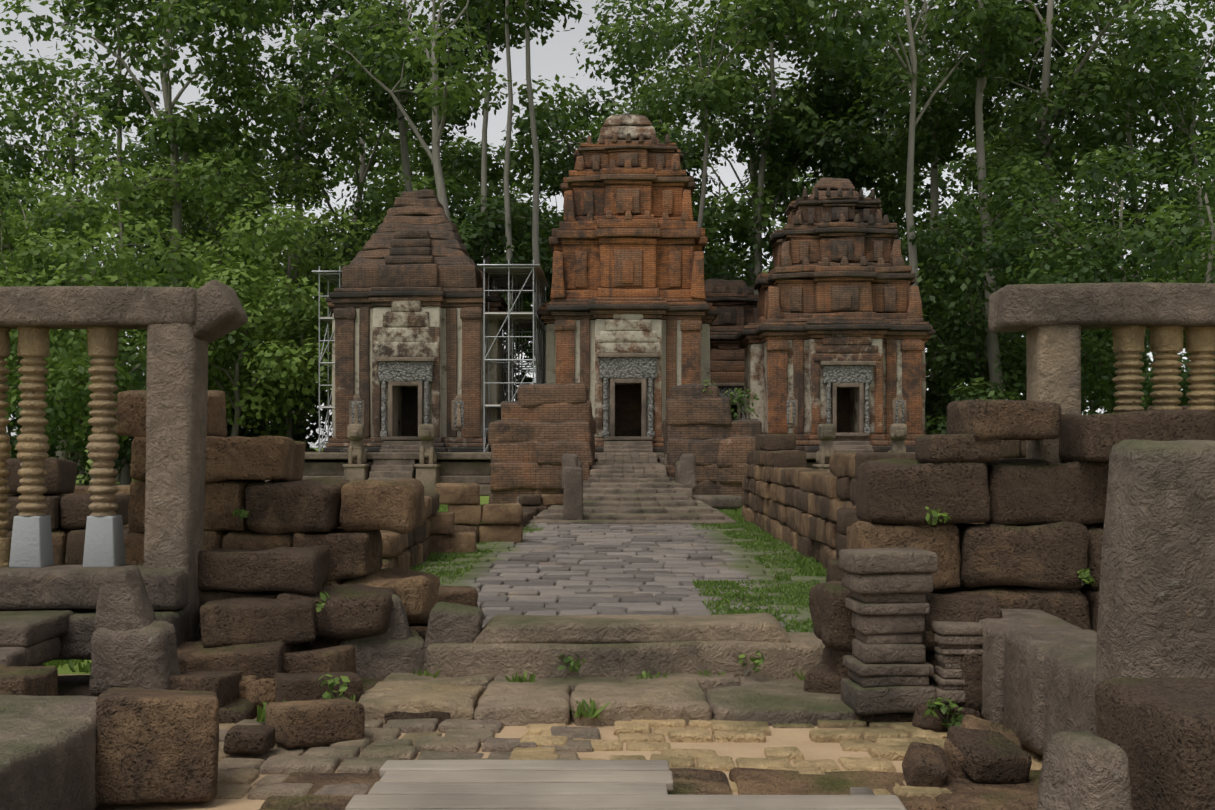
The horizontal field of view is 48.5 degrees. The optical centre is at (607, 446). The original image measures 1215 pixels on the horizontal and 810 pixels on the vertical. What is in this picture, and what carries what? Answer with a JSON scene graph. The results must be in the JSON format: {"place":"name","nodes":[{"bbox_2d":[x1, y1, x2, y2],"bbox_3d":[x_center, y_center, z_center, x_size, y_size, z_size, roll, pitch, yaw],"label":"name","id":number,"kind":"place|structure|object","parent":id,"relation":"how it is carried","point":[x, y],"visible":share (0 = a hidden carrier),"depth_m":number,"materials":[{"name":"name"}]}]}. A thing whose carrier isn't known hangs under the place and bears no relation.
{"place":"outdoors","nodes":[
{"label":"outdoors","id":0,"kind":"place"},
{"bbox_2d":[10,448,816,673],"bbox_3d":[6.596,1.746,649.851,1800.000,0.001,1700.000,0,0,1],"label":"ground","id":1,"kind":"structure","parent":0,"point":[65,669],"depth_m":41.94,"materials":[{"name":"brown soil"}]},
{"bbox_2d":[43,504,957,722],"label":"grass","id":2,"kind":"structure","parent":1,"relation":"on","point":[801,565],"depth_m":16.39,"materials":[{"name":"green plant"}]},
{"bbox_2d":[0,0,1214,728],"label":"foliage","id":3,"kind":"object","parent":1,"relation":"on","point":[946,272],"visible":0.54,"depth_m":62.61,"materials":[{"name":"green plant"}]},
{"bbox_2d":[0,280,1214,809],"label":"sandstone","id":4,"kind":"object","parent":1,"relation":"on","point":[1044,674],"visible":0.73,"depth_m":7.86,"materials":[{"name":"grey stone"}]},
{"bbox_2d":[9,515,125,567],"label":"baluster bases","id":5,"kind":"object","parent":4,"relation":"on","point":[32,545],"visible":0.83,"depth_m":8.83,"materials":[{"name":"grey concrete"}]},
{"bbox_2d":[0,325,1214,567],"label":"balusters","id":6,"kind":"object","parent":5,"relation":"on","point":[102,447],"visible":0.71,"depth_m":8.84,"materials":[{"name":"stone"}]},
{"bbox_2d":[0,390,1214,809],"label":"stone block walls","id":7,"kind":"structure","parent":1,"relation":"on","point":[1018,534],"depth_m":8.26,"materials":[{"name":"brown stone"}]},
{"bbox_2d":[0,0,1214,723],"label":"tree trunks and branches","id":8,"kind":"object","parent":1,"relation":"on","point":[990,344],"visible":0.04,"depth_m":61.84,"materials":[{"name":"plant"}]},
{"bbox_2d":[480,530,775,614],"bbox_3d":[0.174,1.742,21.934,6.485,0.001,24.900,0,0,1],"label":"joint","id":9,"kind":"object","parent":1,"relation":"on","point":[547,563],"depth_m":19.89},
{"bbox_2d":[421,515,825,631],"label":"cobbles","id":10,"kind":"object","parent":9,"relation":"on","point":[499,574],"visible":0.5,"depth_m":18.36,"materials":[{"name":"grey stone"}]},
{"bbox_2d":[265,423,1025,524],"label":"temple terrace","id":11,"kind":"structure","parent":1,"relation":"on","point":[628,482],"depth_m":45.48,"materials":[{"name":"stone"}]},
{"bbox_2d":[312,259,549,451],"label":"scaffold","id":12,"kind":"object","parent":11,"relation":"on","point":[508,276],"visible":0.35,"depth_m":52.49,"materials":[{"name":"silver metal"}]},
{"bbox_2d":[320,289,544,406],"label":"scaffold planks","id":13,"kind":"object","parent":12,"relation":"attached to","point":[489,316],"visible":0.04,"depth_m":53.52,"materials":[{"name":"brown wood"}]},
{"bbox_2d":[349,353,906,440],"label":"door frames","id":14,"kind":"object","parent":11,"relation":"on","point":[613,381],"visible":0.42,"depth_m":50.14,"materials":[{"name":"grey stone"}]},
{"bbox_2d":[352,357,903,436],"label":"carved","id":15,"kind":"object","parent":14,"relation":"attached to","point":[630,367],"visible":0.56,"depth_m":50.14,"materials":[{"name":"grey stone"}]},
{"bbox_2d":[323,114,934,505],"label":"brickwork","id":16,"kind":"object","parent":11,"relation":"on","point":[628,241],"visible":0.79,"depth_m":50.84,"materials":[{"name":"brick"}]},
{"bbox_2d":[380,405,1214,581],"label":"laterite","id":17,"kind":"object","parent":1,"relation":"on","point":[793,500],"visible":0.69,"depth_m":21.51,"materials":[{"name":"brown stone"}]},
{"bbox_2d":[58,674,902,809],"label":"sandy ground","id":18,"kind":"structure","parent":0,"point":[800,739],"depth_m":7.19,"materials":[{"name":"beige sand"}]},
{"bbox_2d":[345,760,906,809],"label":"boardwalk","id":19,"kind":"structure","parent":18,"relation":"on","point":[524,785],"depth_m":5.70,"materials":[{"name":"grey wood"}]},
{"bbox_2d":[0,0,1214,447],"label":"sky","id":20,"kind":"structure","parent":0,"point":[550,59],"materials":[{"name":"white"}]}
]}

